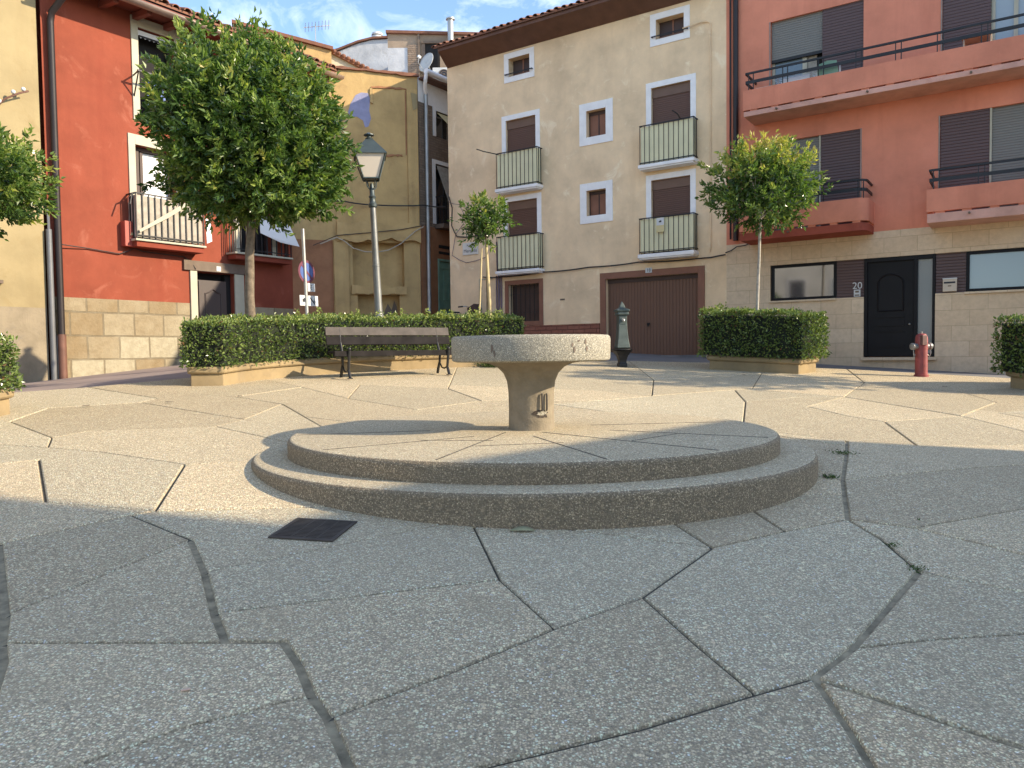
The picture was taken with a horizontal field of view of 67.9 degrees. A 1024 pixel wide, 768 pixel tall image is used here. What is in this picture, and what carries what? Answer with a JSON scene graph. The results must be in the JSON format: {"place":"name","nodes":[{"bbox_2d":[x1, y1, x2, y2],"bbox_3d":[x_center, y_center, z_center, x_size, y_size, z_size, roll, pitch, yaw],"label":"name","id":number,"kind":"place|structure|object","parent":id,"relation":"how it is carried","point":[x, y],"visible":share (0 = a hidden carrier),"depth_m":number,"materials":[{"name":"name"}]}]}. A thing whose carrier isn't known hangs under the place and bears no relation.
{"place":"outdoors","nodes":[
{"label":"outdoors","id":0,"kind":"place"},
{"bbox_2d":[11,360,609,391],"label":"street","id":1,"kind":"structure","parent":0,"point":[154,374],"depth_m":13.87,"materials":[{"name":"grey asphalt"}]},
{"bbox_2d":[298,229,317,314],"bbox_3d":[-3.944,-1.690,14.783,0.124,2.621,0.503,1,3,35],"label":"road sign","id":2,"kind":"object","parent":1,"relation":"on","point":[306,272],"visible":0.95,"depth_m":14.69,"materials":[{"name":"metal"}]},
{"bbox_2d":[168,0,576,48],"label":"sky","id":3,"kind":"structure","parent":0,"point":[349,21],"materials":[{"name":"blue"}]},
{"bbox_2d":[452,304,481,313],"bbox_3d":[-1.367,-1.685,21.593,0.658,1.127,1.619,-2,3,-36],"label":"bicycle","id":4,"kind":"object","parent":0,"point":[474,307],"visible":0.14,"depth_m":21.19,"materials":[{"name":"metal"}]},
{"bbox_2d":[0,361,1023,767],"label":"plaza paving","id":5,"kind":"structure","parent":0,"point":[148,569],"depth_m":3.39,"materials":[{"name":"grey stone"}]},
{"bbox_2d":[0,388,13,415],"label":"stone planter","id":6,"kind":"object","parent":5,"relation":"on","point":[5,402],"visible":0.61,"depth_m":8.25,"materials":[{"name":"stone"}]},
{"bbox_2d":[0,331,26,392],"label":"hedge","id":7,"kind":"object","parent":6,"relation":"in","point":[7,380],"visible":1,"depth_m":8.28,"materials":[{"name":"green plant"}]},
{"bbox_2d":[0,121,64,240],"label":"round tree","id":8,"kind":"object","parent":6,"relation":"on","point":[18,168],"visible":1,"depth_m":7.89,"materials":[{"name":"green plant"}]},
{"bbox_2d":[268,518,356,541],"bbox_3d":[-1.134,0.832,4.356,0.376,0.044,0.382,0,2,9],"label":"drain grate","id":9,"kind":"object","parent":5,"relation":"on","point":[326,530],"visible":1,"depth_m":4.34,"materials":[{"name":"metal"}]},
{"bbox_2d":[187,355,484,385],"bbox_3d":[-2.515,-0.336,13.811,7.033,0.663,1.649,-3,3,-43],"label":"stone planter","id":10,"kind":"object","parent":5,"relation":"on","point":[218,375],"visible":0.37,"depth_m":12.70,"materials":[{"name":"stone"}]},
{"bbox_2d":[131,6,364,323],"bbox_3d":[-4.116,-3.157,12.222,3.468,5.495,3.409,-1,2,0],"label":"round tree","id":11,"kind":"object","parent":10,"relation":"on","point":[249,141],"visible":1,"depth_m":11.47,"materials":[{"name":"green plant"}]},
{"bbox_2d":[177,306,525,369],"bbox_3d":[-2.542,-0.888,13.830,7.338,1.099,1.964,-3,3,-43],"label":"hedge","id":12,"kind":"object","parent":10,"relation":"in","point":[222,341],"visible":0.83,"depth_m":12.51,"materials":[{"name":"green plant"}]},
{"bbox_2d":[478,248,482,321],"bbox_3d":[-0.641,-1.661,14.971,0.166,2.015,0.037,-2,3,-25],"label":"tree stake","id":13,"kind":"object","parent":10,"relation":"on","point":[480,281],"visible":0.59,"depth_m":14.96,"materials":[{"name":"beige wood"}]},
{"bbox_2d":[446,189,521,314],"bbox_3d":[-0.517,-2.274,15.086,1.150,3.196,1.322,-3,3,-44],"label":"young tree","id":14,"kind":"object","parent":10,"relation":"on","point":[486,224],"visible":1,"depth_m":14.89,"materials":[{"name":"green plant"}]},
{"bbox_2d":[485,247,491,321],"bbox_3d":[-0.453,-1.675,15.012,0.130,2.036,0.062,-2,2,-20],"label":"tree stake","id":15,"kind":"object","parent":10,"relation":"on","point":[488,280],"visible":0.62,"depth_m":14.98,"materials":[{"name":"beige wood"}]},
{"bbox_2d":[354,132,386,317],"bbox_3d":[-2.665,-2.555,14.529,0.636,4.445,0.608,-1,2,-12],"label":"street lamp","id":16,"kind":"object","parent":5,"relation":"on","point":[372,158],"visible":0.8,"depth_m":14.43,"materials":[{"name":"metal"}]},
{"bbox_2d":[325,327,451,378],"bbox_3d":[-1.957,-0.538,12.740,2.200,0.846,0.618,-2,3,-29],"label":"park bench","id":17,"kind":"object","parent":5,"relation":"on","point":[340,336],"visible":0.88,"depth_m":12.79,"materials":[{"name":"brown wood"}]},
{"bbox_2d":[473,363,495,367],"bbox_3d":[-0.373,-0.415,14.700,0.773,0.199,0.898,-1,2,0],"label":"weed","id":18,"kind":"object","parent":5,"relation":"on","point":[485,365],"visible":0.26,"depth_m":14.63,"materials":[{"name":"green plant"}]},
{"bbox_2d":[251,334,817,530],"bbox_3d":[0.175,0.393,6.772,4.740,1.636,4.740,-1,2,0],"label":"round fountain","id":19,"kind":"object","parent":5,"relation":"on","point":[532,458],"visible":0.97,"depth_m":5.10,"materials":[{"name":"stone"}]},
{"bbox_2d":[611,301,632,366],"bbox_3d":[2.188,-0.994,15.123,0.420,1.300,0.420,-1,2,-8],"label":"drinking fountain","id":20,"kind":"object","parent":5,"relation":"on","point":[621,351],"visible":1,"depth_m":15.03,"materials":[{"name":"metal"}]},
{"bbox_2d":[707,355,818,373],"bbox_3d":[4.863,-0.375,14.728,1.809,0.536,1.201,1,3,37],"label":"stone planter","id":21,"kind":"object","parent":5,"relation":"on","point":[771,365],"visible":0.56,"depth_m":14.38,"materials":[{"name":"stone"}]},
{"bbox_2d":[696,301,831,361],"bbox_3d":[4.873,-1.047,14.704,2.239,1.229,1.591,1,3,36],"label":"hedge","id":22,"kind":"object","parent":21,"relation":"in","point":[792,333],"visible":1,"depth_m":14.32,"materials":[{"name":"green plant"}]},
{"bbox_2d":[695,129,839,310],"bbox_3d":[4.803,-2.715,14.651,2.385,4.300,2.336,2,3,44],"label":"young tree","id":23,"kind":"object","parent":21,"relation":"on","point":[749,172],"visible":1,"depth_m":14.19,"materials":[{"name":"green plant"}]},
{"bbox_2d":[822,473,839,478],"bbox_3d":[2.409,0.704,5.802,0.171,0.052,0.123,-1,2,0],"label":"weed","id":24,"kind":"object","parent":5,"relation":"on","point":[829,476],"visible":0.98,"depth_m":5.80,"materials":[{"name":"green plant"}]},
{"bbox_2d":[825,448,859,454],"bbox_3d":[2.953,0.603,6.755,0.268,0.045,0.259,-1,2,0],"label":"weed","id":25,"kind":"object","parent":5,"relation":"on","point":[844,453],"visible":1,"depth_m":6.73,"materials":[{"name":"green plant"}]},
{"bbox_2d":[883,542,901,548],"bbox_3d":[2.112,0.886,4.223,0.114,0.033,0.097,-2,3,-25],"label":"weed","id":26,"kind":"object","parent":5,"relation":"on","point":[891,543],"visible":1,"depth_m":4.20,"materials":[{"name":"green plant"}]},
{"bbox_2d":[906,563,928,572],"bbox_3d":[2.036,0.926,3.843,0.119,0.033,0.123,-3,3,-43],"label":"weed","id":27,"kind":"object","parent":5,"relation":"on","point":[913,567],"visible":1,"depth_m":3.84,"materials":[{"name":"green plant"}]},
{"bbox_2d":[909,331,932,376],"bbox_3d":[7.494,-0.541,13.913,0.420,0.842,0.250,-1,2,-14],"label":"fire hydrant","id":28,"kind":"object","parent":5,"relation":"on","point":[921,346],"visible":0.99,"depth_m":13.83,"materials":[{"name":"red metal"}]},
{"bbox_2d":[1006,372,1023,388],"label":"stone planter","id":29,"kind":"object","parent":5,"relation":"on","point":[1017,381],"visible":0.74,"depth_m":12.11,"materials":[{"name":"stone"}]},
{"bbox_2d":[989,313,1023,377],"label":"hedge","id":30,"kind":"object","parent":29,"relation":"in","point":[1010,357],"visible":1,"depth_m":12.12,"materials":[{"name":"green plant"}]},
{"bbox_2d":[510,526,535,530],"bbox_3d":[0.060,0.833,4.367,0.150,0.030,0.034,-1,2,0],"label":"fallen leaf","id":31,"kind":"object","parent":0,"point":[522,528],"visible":1,"depth_m":4.37,"materials":[{"name":"green plant"}]},
{"bbox_2d":[609,352,1010,377],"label":"side street","id":32,"kind":"structure","parent":0,"point":[638,357],"depth_m":16.14,"materials":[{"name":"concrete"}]},
{"bbox_2d":[962,34,992,46],"bbox_3d":[8.837,-6.234,14.440,0.480,0.650,0.370,1,3,34],"label":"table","id":33,"kind":"object","parent":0,"point":[971,41],"visible":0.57,"depth_m":14.41,"materials":[{"name":"wood"}]},
{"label":"ground","id":34,"kind":"structure","parent":0,"visible":0},
{"bbox_2d":[0,0,49,383],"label":"yellow house","id":35,"kind":"structure","parent":34,"relation":"on","point":[23,308],"depth_m":16.44,"materials":[{"name":"paint"}]},
{"bbox_2d":[35,0,343,379],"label":"red house","id":36,"kind":"structure","parent":34,"relation":"on","point":[107,312],"depth_m":18.06,"materials":[{"name":"paint"}]},
{"bbox_2d":[62,244,195,269],"bbox_3d":[-9.144,-3.092,18.330,0.115,0.401,3.279,1,3,35],"label":"wall cable","id":37,"kind":"object","parent":36,"relation":"attached to","point":[126,251],"depth_m":18.21,"materials":[{"name":"black rubber"}]},
{"bbox_2d":[130,14,180,118],"bbox_3d":[-8.766,-7.660,18.772,0.785,2.485,1.392,1,3,36],"label":"window","id":38,"kind":"structure","parent":36,"relation":"in","point":[141,41],"depth_m":18.70,"materials":[{"name":"beige paint"}]},
{"bbox_2d":[127,133,184,243],"bbox_3d":[-8.941,-4.730,18.945,0.376,2.670,1.377,1,3,36],"label":"window","id":39,"kind":"structure","parent":36,"relation":"in","point":[140,160],"depth_m":18.72,"materials":[{"name":"beige paint"}]},
{"bbox_2d":[183,260,244,319],"bbox_3d":[-7.925,-1.668,20.375,0.429,3.110,1.988,1,3,36],"label":"front door","id":40,"kind":"structure","parent":36,"relation":"in","point":[209,293],"depth_m":20.28,"materials":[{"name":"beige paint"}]},
{"bbox_2d":[233,220,277,255],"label":"window","id":41,"kind":"structure","parent":36,"relation":"in","point":[238,230],"depth_m":21.59,"materials":[{"name":"beige paint"}]},
{"bbox_2d":[232,19,420,321],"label":"ochre house","id":42,"kind":"structure","parent":34,"relation":"on","point":[383,104],"depth_m":22.91,"materials":[{"name":"paint"}]},
{"bbox_2d":[313,225,422,245],"bbox_3d":[-4.255,-4.446,22.681,3.288,0.730,0.080,-1,2,-18],"label":"wall cable","id":43,"kind":"object","parent":42,"relation":"attached to","point":[366,232],"depth_m":22.58,"materials":[{"name":"black rubber"}]},
{"bbox_2d":[320,227,422,251],"bbox_3d":[-4.151,-4.352,22.713,3.085,0.846,0.109,-1,2,-18],"label":"wall cable","id":44,"kind":"object","parent":42,"relation":"attached to","point":[370,251],"depth_m":22.62,"materials":[{"name":"black rubber"}]},
{"bbox_2d":[315,199,445,207],"bbox_3d":[-3.930,-5.409,22.773,4.006,0.159,0.140,-1,2,-18],"label":"wall cable","id":45,"kind":"object","parent":42,"relation":"attached to","point":[394,205],"depth_m":22.87,"materials":[{"name":"black rubber"}]},
{"bbox_2d":[335,31,387,70],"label":"white house","id":46,"kind":"structure","parent":34,"relation":"on","point":[371,52],"depth_m":31.46,"materials":[{"name":"paint"}]},
{"bbox_2d":[386,17,476,77],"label":"back house","id":47,"kind":"structure","parent":34,"relation":"on","point":[406,48],"depth_m":28.48,"materials":[{"name":"paint"}]},
{"bbox_2d":[422,41,441,74],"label":"window","id":48,"kind":"structure","parent":47,"relation":"in","point":[426,45],"depth_m":28.50,"materials":[{"name":"glass"}]},
{"bbox_2d":[432,67,446,80],"bbox_3d":[-2.573,-11.400,28.266,0.720,0.575,0.578,-1,2,0],"label":"air conditioner","id":49,"kind":"object","parent":47,"relation":"attached to","point":[442,71],"visible":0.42,"depth_m":28.03,"materials":[{"name":"metal"}]},
{"bbox_2d":[417,68,450,320],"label":"alley house","id":50,"kind":"structure","parent":34,"relation":"on","point":[433,185],"depth_m":23.78,"materials":[{"name":"white paint"}]},
{"bbox_2d":[417,53,432,71],"bbox_3d":[-3.251,-11.869,28.195,0.594,0.890,0.606,-1,2,-14],"label":"satellite dish","id":51,"kind":"object","parent":50,"relation":"attached to","point":[426,60],"visible":0.88,"depth_m":28.24,"materials":[{"name":"metal"}]},
{"bbox_2d":[432,106,447,139],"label":"window","id":52,"kind":"structure","parent":50,"relation":"in","point":[439,120],"depth_m":24.14,"materials":[{"name":"white paint"}]},
{"bbox_2d":[432,159,448,223],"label":"window","id":53,"kind":"structure","parent":50,"relation":"in","point":[440,175],"depth_m":24.10,"materials":[{"name":"white paint"}]},
{"bbox_2d":[438,259,450,320],"bbox_3d":[-2.116,-2.407,24.417,0.130,3.140,0.820,1,3,36],"label":"door","id":54,"kind":"structure","parent":50,"relation":"in","point":[444,291],"depth_m":24.35,"materials":[{"name":"green wood"}]},
{"bbox_2d":[431,0,726,357],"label":"tan house","id":55,"kind":"structure","parent":34,"relation":"on","point":[584,133],"depth_m":19.50,"materials":[{"name":"paint"}]},
{"bbox_2d":[449,197,477,237],"bbox_3d":[-1.243,-4.823,21.718,1.502,1.248,0.126,1,3,34],"label":"wall cable","id":56,"kind":"object","parent":55,"relation":"attached to","point":[451,223],"depth_m":21.99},
{"bbox_2d":[449,202,485,262],"bbox_3d":[-1.327,-4.390,21.768,1.286,1.815,0.176,1,3,33],"label":"wall cable","id":57,"kind":"object","parent":55,"relation":"attached to","point":[454,241],"depth_m":21.95,"materials":[{"name":"black rubber"}]},
{"bbox_2d":[504,46,533,83],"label":"window","id":58,"kind":"structure","parent":55,"relation":"in","point":[523,68],"depth_m":20.77,"materials":[{"name":"white paint"}]},
{"bbox_2d":[501,109,539,187],"bbox_3d":[0.265,-6.364,20.785,1.240,2.045,0.122,1,3,34],"label":"window","id":59,"kind":"structure","parent":55,"relation":"in","point":[522,133],"depth_m":20.78,"materials":[{"name":"white paint"}]},
{"bbox_2d":[503,192,541,270],"bbox_3d":[0.310,-4.111,20.866,1.240,2.115,0.122,1,3,34],"label":"window","id":60,"kind":"structure","parent":55,"relation":"in","point":[528,213],"depth_m":20.82,"materials":[{"name":"white paint"}]},
{"bbox_2d":[505,278,542,325],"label":"window","id":61,"kind":"structure","parent":55,"relation":"in","point":[527,299],"depth_m":20.99,"materials":[{"name":"brown wood"}]},
{"bbox_2d":[579,98,612,146],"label":"window","id":62,"kind":"structure","parent":55,"relation":"in","point":[600,122],"depth_m":19.54,"materials":[{"name":"white paint"}]},
{"bbox_2d":[580,180,612,224],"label":"window","id":63,"kind":"structure","parent":55,"relation":"in","point":[601,202],"depth_m":19.63,"materials":[{"name":"white paint"}]},
{"bbox_2d":[483,254,725,277],"bbox_3d":[2.064,-3.001,19.620,6.984,0.136,0.056,1,3,34],"label":"wall cable","id":64,"kind":"object","parent":55,"relation":"attached to","point":[613,265],"depth_m":19.19,"materials":[{"name":"black rubber"}]},
{"bbox_2d":[600,265,705,357],"bbox_3d":[3.442,-1.553,18.867,2.850,2.550,0.551,1,3,34],"label":"garage door","id":65,"kind":"structure","parent":55,"relation":"in","point":[662,319],"depth_m":18.83,"materials":[{"name":"brown metal"}]},
{"bbox_2d":[656,217,663,231],"bbox_3d":[3.562,-3.827,18.264,0.200,0.340,0.015,1,3,34],"label":"notice board","id":66,"kind":"object","parent":55,"relation":"attached to","point":[659,224],"visible":1,"depth_m":18.26,"materials":[{"name":"white paper"}]},
{"bbox_2d":[650,4,689,46],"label":"window","id":67,"kind":"structure","parent":55,"relation":"in","point":[670,31],"depth_m":18.34,"materials":[{"name":"white paint"}]},
{"bbox_2d":[646,168,695,253],"bbox_3d":[3.872,-4.117,18.465,1.270,2.015,0.122,1,3,34],"label":"window","id":68,"kind":"structure","parent":55,"relation":"in","point":[672,196],"depth_m":18.45,"materials":[{"name":"white paint"}]},
{"bbox_2d":[646,73,695,163],"bbox_3d":[3.852,-6.320,18.369,1.270,2.065,0.122,1,3,34],"label":"window","id":69,"kind":"structure","parent":55,"relation":"in","point":[680,98],"depth_m":18.35,"materials":[{"name":"white paint"}]},
{"bbox_2d":[726,0,1023,374],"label":"coral house","id":70,"kind":"structure","parent":34,"relation":"on","point":[908,119],"depth_m":15.62,"materials":[{"name":"paint"}]},
{"bbox_2d":[774,70,815,83],"bbox_3d":[6.100,-6.276,16.302,0.900,0.638,0.410,1,3,34],"label":"drying rack","id":71,"kind":"object","parent":70,"relation":"on","point":[798,77],"visible":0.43,"depth_m":16.20,"materials":[{"name":"white metal"}]},
{"bbox_2d":[769,261,836,302],"bbox_3d":[6.440,-2.244,16.830,1.420,0.842,0.175,1,3,34],"label":"window","id":72,"kind":"structure","parent":70,"relation":"in","point":[804,282],"depth_m":16.85,"materials":[{"name":"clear glass"}]},
{"bbox_2d":[769,0,863,104],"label":"window","id":73,"kind":"structure","parent":70,"relation":"in","point":[838,29],"depth_m":16.48,"materials":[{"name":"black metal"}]},
{"bbox_2d":[774,128,861,230],"bbox_3d":[6.635,-4.364,16.619,1.881,2.070,0.081,1,3,36],"label":"window","id":74,"kind":"structure","parent":70,"relation":"in","point":[840,153],"depth_m":16.32,"materials":[{"name":"beige paint"}]},
{"bbox_2d":[816,60,840,75],"bbox_3d":[6.663,-6.317,15.929,0.500,0.751,0.525,1,3,34],"label":"garden chair","id":75,"kind":"object","parent":70,"relation":"on","point":[834,69],"visible":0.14,"depth_m":15.71,"materials":[{"name":"green plastic"}]},
{"bbox_2d":[864,254,935,356],"bbox_3d":[8.061,-1.608,15.826,1.326,2.072,0.140,1,3,34],"label":"front door","id":76,"kind":"structure","parent":70,"relation":"in","point":[900,291],"depth_m":15.82,"materials":[{"name":"black metal"}]},
{"bbox_2d":[938,103,1023,211],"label":"window","id":77,"kind":"structure","parent":70,"relation":"in","point":[963,139],"depth_m":14.85,"materials":[{"name":"beige paint"}]},
{"bbox_2d":[940,0,1023,72],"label":"window","id":78,"kind":"structure","parent":70,"relation":"in","point":[956,13],"depth_m":14.80,"materials":[{"name":"brown glass"}]},
{"bbox_2d":[964,248,1023,293],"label":"window","id":79,"kind":"structure","parent":70,"relation":"in","point":[998,270],"depth_m":14.85,"materials":[{"name":"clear glass"}]}
]}

